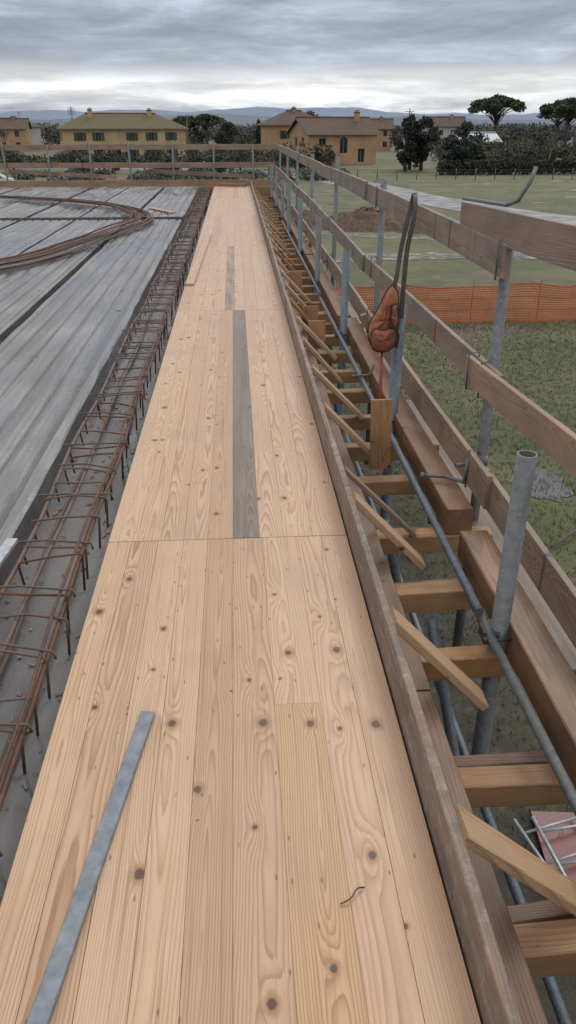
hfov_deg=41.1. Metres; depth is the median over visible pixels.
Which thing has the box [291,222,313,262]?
edge timber
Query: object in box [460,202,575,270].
guard rail plank
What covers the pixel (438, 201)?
road
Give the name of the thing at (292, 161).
olive tree
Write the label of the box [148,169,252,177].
diagonal plank
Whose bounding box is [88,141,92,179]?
guard rail post
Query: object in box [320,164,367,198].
guard rail plank
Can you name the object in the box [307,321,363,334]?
timber joist
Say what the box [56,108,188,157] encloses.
farmhouse
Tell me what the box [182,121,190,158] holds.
utility pole
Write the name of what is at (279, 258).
longitudinal timber
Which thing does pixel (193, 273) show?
scrap plank
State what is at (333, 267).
toe board
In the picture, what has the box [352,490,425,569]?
diagonal brace
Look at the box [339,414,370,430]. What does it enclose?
timber joist
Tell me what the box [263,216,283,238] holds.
diagonal brace
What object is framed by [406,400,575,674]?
board
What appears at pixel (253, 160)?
guard rail post
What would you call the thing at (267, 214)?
diagonal brace
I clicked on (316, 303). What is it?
timber joist
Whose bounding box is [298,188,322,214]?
guard rail plank
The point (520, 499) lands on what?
scaffold post
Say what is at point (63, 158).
olive tree
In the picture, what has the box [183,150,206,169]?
olive tree
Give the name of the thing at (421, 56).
sky
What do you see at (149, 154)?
olive tree
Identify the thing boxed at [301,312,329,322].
timber joist
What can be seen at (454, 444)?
toe board
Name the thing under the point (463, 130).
broadleaf tree
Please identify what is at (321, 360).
diagonal brace
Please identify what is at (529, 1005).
longitudinal timber
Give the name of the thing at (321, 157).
shrub mass
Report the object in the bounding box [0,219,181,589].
precast concrete slab
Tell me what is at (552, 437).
guard rail plank
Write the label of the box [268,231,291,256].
diagonal brace
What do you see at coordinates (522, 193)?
hooked rod
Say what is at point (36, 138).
walls
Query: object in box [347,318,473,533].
edge timber
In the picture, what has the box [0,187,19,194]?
precast concrete slab
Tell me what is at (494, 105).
umbrella pine
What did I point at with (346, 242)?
guard rail plank
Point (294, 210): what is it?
toe board
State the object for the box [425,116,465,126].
roof
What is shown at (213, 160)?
guard rail post
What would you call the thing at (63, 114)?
hills
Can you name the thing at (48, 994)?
aluminium straightedge
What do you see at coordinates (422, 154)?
evergreen tree
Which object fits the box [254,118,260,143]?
cypress tree
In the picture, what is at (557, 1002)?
steel prop
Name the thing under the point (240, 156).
olive tree
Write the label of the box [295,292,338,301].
timber joist
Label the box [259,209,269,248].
timber kick board
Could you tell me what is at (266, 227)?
longitudinal timber
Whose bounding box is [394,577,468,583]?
timber batten
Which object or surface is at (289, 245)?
timber joist
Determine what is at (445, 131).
walls
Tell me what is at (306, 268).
steel tube
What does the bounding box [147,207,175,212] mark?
scrap plank
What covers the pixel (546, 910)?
timber batten
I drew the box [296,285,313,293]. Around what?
timber joist
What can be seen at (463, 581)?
steel tube
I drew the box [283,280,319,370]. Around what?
longitudinal timber
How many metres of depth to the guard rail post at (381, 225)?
6.64 m
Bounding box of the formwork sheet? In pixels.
[530,811,575,884]
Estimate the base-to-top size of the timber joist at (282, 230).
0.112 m
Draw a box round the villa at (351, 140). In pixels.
[285,110,380,164]
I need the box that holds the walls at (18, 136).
[0,125,32,151]
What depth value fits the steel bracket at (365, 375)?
5.60 m
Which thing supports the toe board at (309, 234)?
attached to the guard rail post at (311, 194)
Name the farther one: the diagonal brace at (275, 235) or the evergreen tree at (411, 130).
the evergreen tree at (411, 130)
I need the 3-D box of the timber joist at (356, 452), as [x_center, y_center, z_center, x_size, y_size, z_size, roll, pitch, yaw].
[0.532,-0.384,4.880,0.843,0.114,0.079,-1,27,-2]
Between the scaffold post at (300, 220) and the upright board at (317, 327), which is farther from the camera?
the scaffold post at (300, 220)
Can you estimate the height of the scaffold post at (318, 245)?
5.591 m
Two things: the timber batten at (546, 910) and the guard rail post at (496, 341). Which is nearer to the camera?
the timber batten at (546, 910)
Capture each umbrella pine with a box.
[171,115,199,142]
[187,113,223,143]
[467,94,526,131]
[536,112,575,142]
[539,97,575,144]
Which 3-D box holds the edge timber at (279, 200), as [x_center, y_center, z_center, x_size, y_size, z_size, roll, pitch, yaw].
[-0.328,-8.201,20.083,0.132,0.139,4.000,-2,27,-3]
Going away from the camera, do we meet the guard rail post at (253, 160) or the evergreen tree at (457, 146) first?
the guard rail post at (253, 160)
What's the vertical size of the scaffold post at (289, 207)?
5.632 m
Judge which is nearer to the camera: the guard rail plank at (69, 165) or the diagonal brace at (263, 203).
the diagonal brace at (263, 203)
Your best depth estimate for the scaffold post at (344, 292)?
6.91 m
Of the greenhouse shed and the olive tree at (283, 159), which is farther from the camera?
the greenhouse shed
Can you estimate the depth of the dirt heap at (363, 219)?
52.88 m
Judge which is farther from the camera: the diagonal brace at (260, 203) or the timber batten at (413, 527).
the diagonal brace at (260, 203)
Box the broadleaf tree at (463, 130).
[453,121,484,140]
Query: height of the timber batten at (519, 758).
0.050 m
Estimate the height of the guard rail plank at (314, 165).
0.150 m
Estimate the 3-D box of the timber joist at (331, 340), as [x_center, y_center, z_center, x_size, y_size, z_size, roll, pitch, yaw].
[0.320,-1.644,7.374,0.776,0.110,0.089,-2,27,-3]
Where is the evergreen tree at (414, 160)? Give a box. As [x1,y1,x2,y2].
[399,113,419,169]
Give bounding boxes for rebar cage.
[0,185,211,856]
[0,217,183,220]
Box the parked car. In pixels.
[0,173,14,180]
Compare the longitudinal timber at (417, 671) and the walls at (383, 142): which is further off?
the walls at (383, 142)
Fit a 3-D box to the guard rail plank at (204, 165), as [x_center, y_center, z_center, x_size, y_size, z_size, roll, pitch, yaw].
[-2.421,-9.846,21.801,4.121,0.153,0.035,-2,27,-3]
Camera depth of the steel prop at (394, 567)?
4.22 m
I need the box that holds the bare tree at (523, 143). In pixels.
[512,131,533,159]
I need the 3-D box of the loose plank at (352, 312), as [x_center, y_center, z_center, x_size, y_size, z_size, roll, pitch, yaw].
[0.768,-1.828,7.832,0.202,0.045,3.701,-1,27,-3]
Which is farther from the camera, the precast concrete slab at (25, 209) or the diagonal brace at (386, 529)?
the precast concrete slab at (25, 209)
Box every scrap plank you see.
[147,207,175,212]
[185,234,210,285]
[218,183,245,186]
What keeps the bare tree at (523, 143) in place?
on the ground at (548, 194)
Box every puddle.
[455,255,527,256]
[505,468,573,501]
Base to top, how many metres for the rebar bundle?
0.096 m
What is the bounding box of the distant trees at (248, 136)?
[40,124,575,151]
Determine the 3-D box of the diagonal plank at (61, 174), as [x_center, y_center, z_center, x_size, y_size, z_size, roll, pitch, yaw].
[-6.378,-9.572,21.762,3.005,0.265,0.035,-2,27,-3]
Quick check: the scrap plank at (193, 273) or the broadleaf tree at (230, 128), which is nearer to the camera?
the scrap plank at (193, 273)
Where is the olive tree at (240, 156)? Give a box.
[225,150,251,169]
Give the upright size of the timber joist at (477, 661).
0.113 m
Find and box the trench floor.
[0,191,212,905]
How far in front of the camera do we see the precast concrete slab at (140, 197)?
17.23 m
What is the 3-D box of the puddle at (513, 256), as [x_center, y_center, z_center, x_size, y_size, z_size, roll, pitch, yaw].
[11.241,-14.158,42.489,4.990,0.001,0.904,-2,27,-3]
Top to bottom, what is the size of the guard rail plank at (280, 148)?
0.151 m
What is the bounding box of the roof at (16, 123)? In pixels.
[0,118,32,128]
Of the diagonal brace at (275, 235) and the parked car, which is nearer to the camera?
the diagonal brace at (275, 235)
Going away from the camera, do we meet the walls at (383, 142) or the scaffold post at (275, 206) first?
the scaffold post at (275, 206)
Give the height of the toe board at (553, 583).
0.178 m
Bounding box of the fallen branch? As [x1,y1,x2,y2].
[550,530,575,547]
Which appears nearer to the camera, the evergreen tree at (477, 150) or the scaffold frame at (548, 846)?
the scaffold frame at (548, 846)
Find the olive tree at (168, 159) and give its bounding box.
[157,153,181,169]
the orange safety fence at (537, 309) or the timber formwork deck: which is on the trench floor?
the timber formwork deck
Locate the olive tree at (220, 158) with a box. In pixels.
[206,153,227,172]
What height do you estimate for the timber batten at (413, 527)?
0.050 m
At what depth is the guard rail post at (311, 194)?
12.29 m
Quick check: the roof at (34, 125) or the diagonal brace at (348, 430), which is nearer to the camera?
the diagonal brace at (348, 430)
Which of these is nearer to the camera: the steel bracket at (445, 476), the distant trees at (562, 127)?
the steel bracket at (445, 476)
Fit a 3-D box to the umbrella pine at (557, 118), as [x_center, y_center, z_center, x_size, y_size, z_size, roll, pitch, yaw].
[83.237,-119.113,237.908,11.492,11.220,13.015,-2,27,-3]
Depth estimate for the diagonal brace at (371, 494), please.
3.68 m
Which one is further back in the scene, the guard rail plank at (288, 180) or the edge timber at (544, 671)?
the guard rail plank at (288, 180)
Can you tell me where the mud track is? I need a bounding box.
[320,252,537,262]
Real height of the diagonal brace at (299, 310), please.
0.378 m
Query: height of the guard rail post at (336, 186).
2.604 m
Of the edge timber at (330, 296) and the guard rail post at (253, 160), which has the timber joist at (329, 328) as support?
the edge timber at (330, 296)
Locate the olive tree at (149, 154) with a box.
[143,150,169,168]
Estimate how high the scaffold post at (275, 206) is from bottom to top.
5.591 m
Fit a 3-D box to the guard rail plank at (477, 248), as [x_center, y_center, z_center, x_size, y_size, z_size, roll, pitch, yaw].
[0.834,-2.035,5.234,0.033,0.152,4.150,-2,27,-3]
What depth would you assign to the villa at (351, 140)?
138.03 m
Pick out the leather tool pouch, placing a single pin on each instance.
(382, 330)
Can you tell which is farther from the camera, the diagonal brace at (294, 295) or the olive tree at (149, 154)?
the olive tree at (149, 154)
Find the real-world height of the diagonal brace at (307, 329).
0.378 m
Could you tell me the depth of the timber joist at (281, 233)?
14.38 m
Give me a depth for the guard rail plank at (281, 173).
19.40 m
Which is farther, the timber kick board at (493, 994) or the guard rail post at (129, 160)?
the guard rail post at (129, 160)
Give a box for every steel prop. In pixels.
[334,385,346,442]
[334,409,571,1023]
[385,520,409,621]
[426,616,459,755]
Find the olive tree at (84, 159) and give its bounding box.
[75,156,93,171]
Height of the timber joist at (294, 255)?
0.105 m
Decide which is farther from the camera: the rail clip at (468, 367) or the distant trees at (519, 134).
the distant trees at (519, 134)
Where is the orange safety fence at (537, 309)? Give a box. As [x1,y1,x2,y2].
[336,280,575,322]
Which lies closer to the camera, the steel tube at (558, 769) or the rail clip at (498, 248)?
the steel tube at (558, 769)
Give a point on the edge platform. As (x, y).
(263, 190)
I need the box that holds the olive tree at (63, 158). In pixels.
[53,150,81,168]
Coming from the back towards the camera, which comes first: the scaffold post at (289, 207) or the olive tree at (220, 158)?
the olive tree at (220, 158)
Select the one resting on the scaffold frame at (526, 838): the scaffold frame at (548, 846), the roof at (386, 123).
the scaffold frame at (548, 846)
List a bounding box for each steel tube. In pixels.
[281,220,320,294]
[317,295,483,614]
[468,600,575,815]
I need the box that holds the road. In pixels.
[16,168,575,224]
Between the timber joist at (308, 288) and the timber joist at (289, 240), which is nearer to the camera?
the timber joist at (308, 288)
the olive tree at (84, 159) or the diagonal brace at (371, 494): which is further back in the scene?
the olive tree at (84, 159)
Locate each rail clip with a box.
[375,186,382,208]
[465,352,479,388]
[494,239,500,279]
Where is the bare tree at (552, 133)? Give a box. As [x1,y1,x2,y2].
[536,129,564,159]
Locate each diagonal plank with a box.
[8,169,116,178]
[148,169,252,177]
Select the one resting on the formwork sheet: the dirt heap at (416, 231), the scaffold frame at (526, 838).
the scaffold frame at (526, 838)
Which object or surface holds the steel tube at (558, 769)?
attached to the scaffold post at (520, 499)
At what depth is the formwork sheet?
7.79 m
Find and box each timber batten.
[376,526,441,529]
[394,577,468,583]
[454,750,559,767]
[507,900,575,923]
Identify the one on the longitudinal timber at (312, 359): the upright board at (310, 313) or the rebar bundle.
the upright board at (310, 313)
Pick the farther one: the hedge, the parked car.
the hedge
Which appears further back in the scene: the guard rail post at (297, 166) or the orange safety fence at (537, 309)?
the orange safety fence at (537, 309)
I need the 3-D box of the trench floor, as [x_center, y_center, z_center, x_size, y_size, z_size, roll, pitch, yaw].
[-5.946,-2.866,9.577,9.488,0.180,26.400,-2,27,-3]
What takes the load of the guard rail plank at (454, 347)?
attached to the guard rail post at (496, 341)
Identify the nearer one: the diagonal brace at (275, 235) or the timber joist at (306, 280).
the timber joist at (306, 280)
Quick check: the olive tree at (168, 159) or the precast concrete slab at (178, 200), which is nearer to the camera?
the precast concrete slab at (178, 200)
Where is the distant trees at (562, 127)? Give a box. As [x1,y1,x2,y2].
[35,121,575,140]
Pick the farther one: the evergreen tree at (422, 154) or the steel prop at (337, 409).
the evergreen tree at (422, 154)
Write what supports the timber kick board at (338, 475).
attached to the timber formwork deck
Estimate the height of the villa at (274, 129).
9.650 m
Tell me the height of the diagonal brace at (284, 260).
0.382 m
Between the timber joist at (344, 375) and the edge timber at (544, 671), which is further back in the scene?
the timber joist at (344, 375)
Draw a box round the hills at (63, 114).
[0,107,575,120]
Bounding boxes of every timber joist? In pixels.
[271,228,285,231]
[272,232,286,235]
[274,235,304,239]
[274,239,308,243]
[277,243,308,248]
[277,248,311,252]
[280,253,297,258]
[281,258,302,264]
[284,264,305,270]
[286,270,325,276]
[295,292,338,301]
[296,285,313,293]
[296,301,328,310]
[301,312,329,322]
[302,277,312,284]
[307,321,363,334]
[316,350,378,363]
[320,369,367,382]
[325,334,349,346]
[326,388,375,403]
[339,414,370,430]
[345,440,438,460]
[358,474,424,495]
[376,526,492,553]
[395,579,483,612]
[419,645,516,680]
[458,764,568,807]
[513,918,575,978]
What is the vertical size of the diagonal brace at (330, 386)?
0.378 m
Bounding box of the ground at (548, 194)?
[0,132,575,1023]
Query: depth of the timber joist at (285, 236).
13.95 m
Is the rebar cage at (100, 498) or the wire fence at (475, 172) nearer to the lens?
the rebar cage at (100, 498)
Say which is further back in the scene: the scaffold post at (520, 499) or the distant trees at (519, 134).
the distant trees at (519, 134)
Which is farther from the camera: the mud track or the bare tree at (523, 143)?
the bare tree at (523, 143)
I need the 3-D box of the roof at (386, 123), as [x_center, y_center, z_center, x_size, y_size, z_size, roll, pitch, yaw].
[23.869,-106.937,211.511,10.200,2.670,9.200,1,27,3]
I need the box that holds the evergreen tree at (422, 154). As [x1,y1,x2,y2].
[408,115,439,170]
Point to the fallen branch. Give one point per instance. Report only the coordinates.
(562, 539)
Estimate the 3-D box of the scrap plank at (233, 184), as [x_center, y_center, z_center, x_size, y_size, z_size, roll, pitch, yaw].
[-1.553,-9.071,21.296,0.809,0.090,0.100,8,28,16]
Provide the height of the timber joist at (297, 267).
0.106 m
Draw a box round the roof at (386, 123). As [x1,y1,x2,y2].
[370,118,393,128]
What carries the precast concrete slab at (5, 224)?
on the trench floor
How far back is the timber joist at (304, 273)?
10.58 m
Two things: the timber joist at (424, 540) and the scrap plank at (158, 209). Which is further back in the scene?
the scrap plank at (158, 209)
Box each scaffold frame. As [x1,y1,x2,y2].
[512,816,575,864]
[531,816,575,876]
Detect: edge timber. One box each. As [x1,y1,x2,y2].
[273,190,280,203]
[278,203,292,227]
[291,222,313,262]
[306,255,350,329]
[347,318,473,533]
[457,530,575,788]
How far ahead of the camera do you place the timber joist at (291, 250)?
12.48 m
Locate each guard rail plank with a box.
[0,144,126,149]
[0,162,136,168]
[129,144,274,149]
[131,162,274,167]
[275,166,286,178]
[276,143,286,153]
[284,175,298,195]
[285,148,299,161]
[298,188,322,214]
[299,154,324,173]
[318,208,365,271]
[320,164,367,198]
[361,183,511,279]
[365,255,504,378]
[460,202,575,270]
[464,355,575,478]
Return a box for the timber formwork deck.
[0,186,480,1023]
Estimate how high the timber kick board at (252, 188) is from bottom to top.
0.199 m
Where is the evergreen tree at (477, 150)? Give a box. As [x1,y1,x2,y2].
[461,136,487,164]
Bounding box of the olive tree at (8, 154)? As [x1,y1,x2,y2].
[0,150,27,169]
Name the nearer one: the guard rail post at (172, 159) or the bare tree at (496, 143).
the guard rail post at (172, 159)
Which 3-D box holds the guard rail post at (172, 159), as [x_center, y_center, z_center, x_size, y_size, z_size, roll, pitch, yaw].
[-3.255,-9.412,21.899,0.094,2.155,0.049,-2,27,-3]
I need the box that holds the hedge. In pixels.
[435,158,575,174]
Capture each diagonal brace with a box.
[256,195,271,211]
[257,199,272,217]
[259,204,275,223]
[261,210,278,230]
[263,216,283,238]
[265,223,285,246]
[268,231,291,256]
[270,238,294,265]
[273,247,295,270]
[276,258,302,289]
[280,269,311,303]
[284,282,305,305]
[289,298,325,338]
[295,315,336,359]
[301,336,342,384]
[310,364,363,419]
[323,402,369,455]
[344,466,416,537]
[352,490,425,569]
[390,607,488,710]
[453,803,575,916]
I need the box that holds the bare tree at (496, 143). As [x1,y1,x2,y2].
[491,139,504,160]
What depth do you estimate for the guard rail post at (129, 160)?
21.57 m
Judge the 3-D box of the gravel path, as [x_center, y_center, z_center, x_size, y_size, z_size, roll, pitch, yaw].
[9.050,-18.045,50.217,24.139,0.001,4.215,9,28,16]
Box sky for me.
[0,0,575,114]
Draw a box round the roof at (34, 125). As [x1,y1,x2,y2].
[0,117,42,126]
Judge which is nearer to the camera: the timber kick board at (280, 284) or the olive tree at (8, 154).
the timber kick board at (280, 284)
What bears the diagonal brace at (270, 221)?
attached to the timber kick board at (256, 203)
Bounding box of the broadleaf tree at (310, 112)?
[305,110,317,115]
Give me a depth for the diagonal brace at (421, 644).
2.58 m
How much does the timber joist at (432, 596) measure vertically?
0.114 m
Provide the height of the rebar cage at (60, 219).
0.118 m
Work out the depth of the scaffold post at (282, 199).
15.61 m
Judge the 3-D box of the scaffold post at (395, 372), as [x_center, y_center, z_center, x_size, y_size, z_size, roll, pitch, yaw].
[0.658,1.221,5.935,0.130,5.569,0.116,-2,27,-3]
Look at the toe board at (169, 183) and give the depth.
21.64 m
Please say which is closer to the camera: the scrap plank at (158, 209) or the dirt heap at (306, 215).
the scrap plank at (158, 209)
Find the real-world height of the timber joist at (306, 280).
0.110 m
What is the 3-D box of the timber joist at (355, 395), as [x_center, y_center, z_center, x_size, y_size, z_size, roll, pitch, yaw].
[0.421,-0.884,5.870,0.763,0.107,0.090,-2,27,-3]
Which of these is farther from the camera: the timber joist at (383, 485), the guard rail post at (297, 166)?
the guard rail post at (297, 166)
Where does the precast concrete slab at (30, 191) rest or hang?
on the trench floor
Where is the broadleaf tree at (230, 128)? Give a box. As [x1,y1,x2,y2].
[211,118,238,143]
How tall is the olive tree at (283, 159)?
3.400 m
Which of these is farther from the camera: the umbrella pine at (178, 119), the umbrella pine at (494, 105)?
the umbrella pine at (178, 119)
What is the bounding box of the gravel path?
[313,230,434,239]
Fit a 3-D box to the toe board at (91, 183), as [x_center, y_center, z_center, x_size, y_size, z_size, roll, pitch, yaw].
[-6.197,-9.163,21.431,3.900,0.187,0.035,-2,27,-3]
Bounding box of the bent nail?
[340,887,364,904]
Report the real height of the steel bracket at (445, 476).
0.158 m
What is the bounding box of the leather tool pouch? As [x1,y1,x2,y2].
[360,192,417,398]
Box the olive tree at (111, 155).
[98,150,123,172]
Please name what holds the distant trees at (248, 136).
on the ground at (548, 194)
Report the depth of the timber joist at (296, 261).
11.52 m
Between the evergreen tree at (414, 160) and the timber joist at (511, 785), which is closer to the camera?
the timber joist at (511, 785)
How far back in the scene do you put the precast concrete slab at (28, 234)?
12.13 m
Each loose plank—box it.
[340,296,403,388]
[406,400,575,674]
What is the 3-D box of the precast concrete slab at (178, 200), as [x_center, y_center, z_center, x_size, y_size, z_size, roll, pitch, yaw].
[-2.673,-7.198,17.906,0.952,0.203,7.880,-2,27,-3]
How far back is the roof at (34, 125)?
236.09 m
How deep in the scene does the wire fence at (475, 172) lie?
100.60 m
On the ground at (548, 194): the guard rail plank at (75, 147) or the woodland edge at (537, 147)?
the woodland edge at (537, 147)
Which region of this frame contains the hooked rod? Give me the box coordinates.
[462,166,537,206]
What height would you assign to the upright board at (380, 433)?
0.424 m
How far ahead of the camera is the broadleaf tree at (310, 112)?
208.51 m
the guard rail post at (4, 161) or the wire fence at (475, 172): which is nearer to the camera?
the guard rail post at (4, 161)
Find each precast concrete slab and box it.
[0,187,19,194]
[0,187,56,207]
[0,187,91,222]
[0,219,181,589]
[0,220,16,229]
[0,220,72,262]
[0,220,126,343]
[27,187,128,221]
[79,186,163,219]
[136,186,199,221]
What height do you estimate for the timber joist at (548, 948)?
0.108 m
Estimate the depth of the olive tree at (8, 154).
113.66 m
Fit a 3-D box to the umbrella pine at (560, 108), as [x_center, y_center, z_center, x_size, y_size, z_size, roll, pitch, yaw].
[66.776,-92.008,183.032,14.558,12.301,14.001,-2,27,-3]
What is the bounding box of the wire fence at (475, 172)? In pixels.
[357,168,575,179]
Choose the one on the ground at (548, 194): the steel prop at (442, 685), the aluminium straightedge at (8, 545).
the steel prop at (442, 685)
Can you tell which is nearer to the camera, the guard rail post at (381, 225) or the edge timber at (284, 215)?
the guard rail post at (381, 225)
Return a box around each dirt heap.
[291,210,315,225]
[313,206,403,232]
[395,222,424,233]
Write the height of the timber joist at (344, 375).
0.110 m
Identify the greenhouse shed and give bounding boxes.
[451,132,501,145]
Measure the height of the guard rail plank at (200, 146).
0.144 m
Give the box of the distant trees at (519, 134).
[55,124,575,151]
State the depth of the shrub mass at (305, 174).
100.58 m
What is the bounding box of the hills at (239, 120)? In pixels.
[29,114,575,127]
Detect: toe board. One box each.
[0,180,136,186]
[136,179,274,186]
[278,186,297,219]
[296,212,314,248]
[321,244,368,315]
[359,300,492,508]
[486,467,575,647]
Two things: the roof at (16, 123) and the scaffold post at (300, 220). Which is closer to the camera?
the scaffold post at (300, 220)
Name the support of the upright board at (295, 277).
on the longitudinal timber at (312, 359)
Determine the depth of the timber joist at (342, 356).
6.82 m
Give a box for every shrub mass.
[0,141,338,166]
[11,166,350,181]
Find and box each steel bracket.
[351,363,374,377]
[420,458,468,483]
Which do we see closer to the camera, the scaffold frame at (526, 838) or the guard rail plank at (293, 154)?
the scaffold frame at (526, 838)
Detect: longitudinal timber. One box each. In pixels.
[262,214,271,237]
[271,238,285,279]
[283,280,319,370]
[314,375,430,691]
[417,691,547,1023]
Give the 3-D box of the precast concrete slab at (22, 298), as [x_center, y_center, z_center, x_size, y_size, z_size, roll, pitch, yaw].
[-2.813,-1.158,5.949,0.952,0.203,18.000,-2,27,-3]
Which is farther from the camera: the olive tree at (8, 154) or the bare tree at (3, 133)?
the bare tree at (3, 133)
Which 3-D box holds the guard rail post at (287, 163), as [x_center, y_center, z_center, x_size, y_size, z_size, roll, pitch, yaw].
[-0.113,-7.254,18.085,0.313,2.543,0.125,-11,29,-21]
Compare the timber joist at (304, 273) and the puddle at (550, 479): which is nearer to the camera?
the timber joist at (304, 273)
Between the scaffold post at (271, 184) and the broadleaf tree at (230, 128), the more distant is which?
the broadleaf tree at (230, 128)
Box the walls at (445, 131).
[422,127,454,137]
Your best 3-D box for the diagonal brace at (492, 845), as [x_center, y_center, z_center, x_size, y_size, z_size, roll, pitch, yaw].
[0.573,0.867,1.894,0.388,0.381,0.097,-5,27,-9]
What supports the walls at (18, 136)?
on the ground at (548, 194)
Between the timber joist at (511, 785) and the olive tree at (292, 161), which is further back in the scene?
the olive tree at (292, 161)
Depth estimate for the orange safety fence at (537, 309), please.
28.09 m
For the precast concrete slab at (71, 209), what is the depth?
16.36 m
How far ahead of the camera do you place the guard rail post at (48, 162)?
21.47 m
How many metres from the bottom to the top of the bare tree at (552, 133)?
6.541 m
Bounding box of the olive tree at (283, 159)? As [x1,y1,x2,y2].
[267,150,285,167]
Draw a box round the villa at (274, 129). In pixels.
[257,107,311,159]
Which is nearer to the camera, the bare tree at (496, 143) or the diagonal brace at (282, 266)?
the diagonal brace at (282, 266)
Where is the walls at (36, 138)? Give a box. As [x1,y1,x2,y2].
[30,127,41,144]
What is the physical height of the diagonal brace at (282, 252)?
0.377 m
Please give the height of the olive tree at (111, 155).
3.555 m
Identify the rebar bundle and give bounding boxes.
[0,195,153,271]
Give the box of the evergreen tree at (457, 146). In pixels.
[440,135,471,165]
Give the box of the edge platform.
[1,186,278,196]
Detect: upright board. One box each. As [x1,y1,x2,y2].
[289,271,301,292]
[302,306,318,331]
[308,320,324,348]
[370,399,391,469]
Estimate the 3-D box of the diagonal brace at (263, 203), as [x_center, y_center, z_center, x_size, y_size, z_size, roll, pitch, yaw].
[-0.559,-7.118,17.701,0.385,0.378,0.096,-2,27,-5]
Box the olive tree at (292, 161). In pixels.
[290,152,307,170]
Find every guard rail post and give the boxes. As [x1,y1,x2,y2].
[0,142,8,180]
[46,145,51,180]
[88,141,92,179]
[127,141,131,179]
[171,140,174,179]
[212,140,214,179]
[252,144,253,178]
[279,142,280,198]
[286,144,288,209]
[291,146,298,226]
[303,154,313,247]
[322,156,339,366]
[360,179,386,464]
[427,250,513,682]
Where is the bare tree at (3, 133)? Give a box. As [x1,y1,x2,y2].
[0,127,9,144]
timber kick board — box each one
[250,181,253,197]
[254,192,259,216]
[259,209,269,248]
[268,238,287,313]
[286,298,349,520]
[343,486,522,1023]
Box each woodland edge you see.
[429,137,575,165]
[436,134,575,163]
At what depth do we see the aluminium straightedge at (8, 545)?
3.00 m
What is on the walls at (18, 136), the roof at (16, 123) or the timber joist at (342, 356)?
the roof at (16, 123)
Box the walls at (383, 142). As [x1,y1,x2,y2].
[376,129,391,150]
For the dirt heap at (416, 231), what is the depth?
51.71 m
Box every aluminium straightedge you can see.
[0,538,17,566]
[26,711,154,1023]
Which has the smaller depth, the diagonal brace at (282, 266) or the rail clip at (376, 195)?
the rail clip at (376, 195)
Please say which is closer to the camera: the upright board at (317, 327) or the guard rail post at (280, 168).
the upright board at (317, 327)
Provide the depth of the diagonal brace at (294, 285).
8.56 m
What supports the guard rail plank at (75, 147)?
attached to the guard rail post at (4, 161)
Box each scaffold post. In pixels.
[269,165,272,201]
[273,171,277,212]
[279,179,283,224]
[286,183,291,238]
[296,199,302,258]
[311,215,321,350]
[335,250,350,414]
[380,303,405,558]
[471,450,537,816]
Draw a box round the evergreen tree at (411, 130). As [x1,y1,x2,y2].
[395,117,422,171]

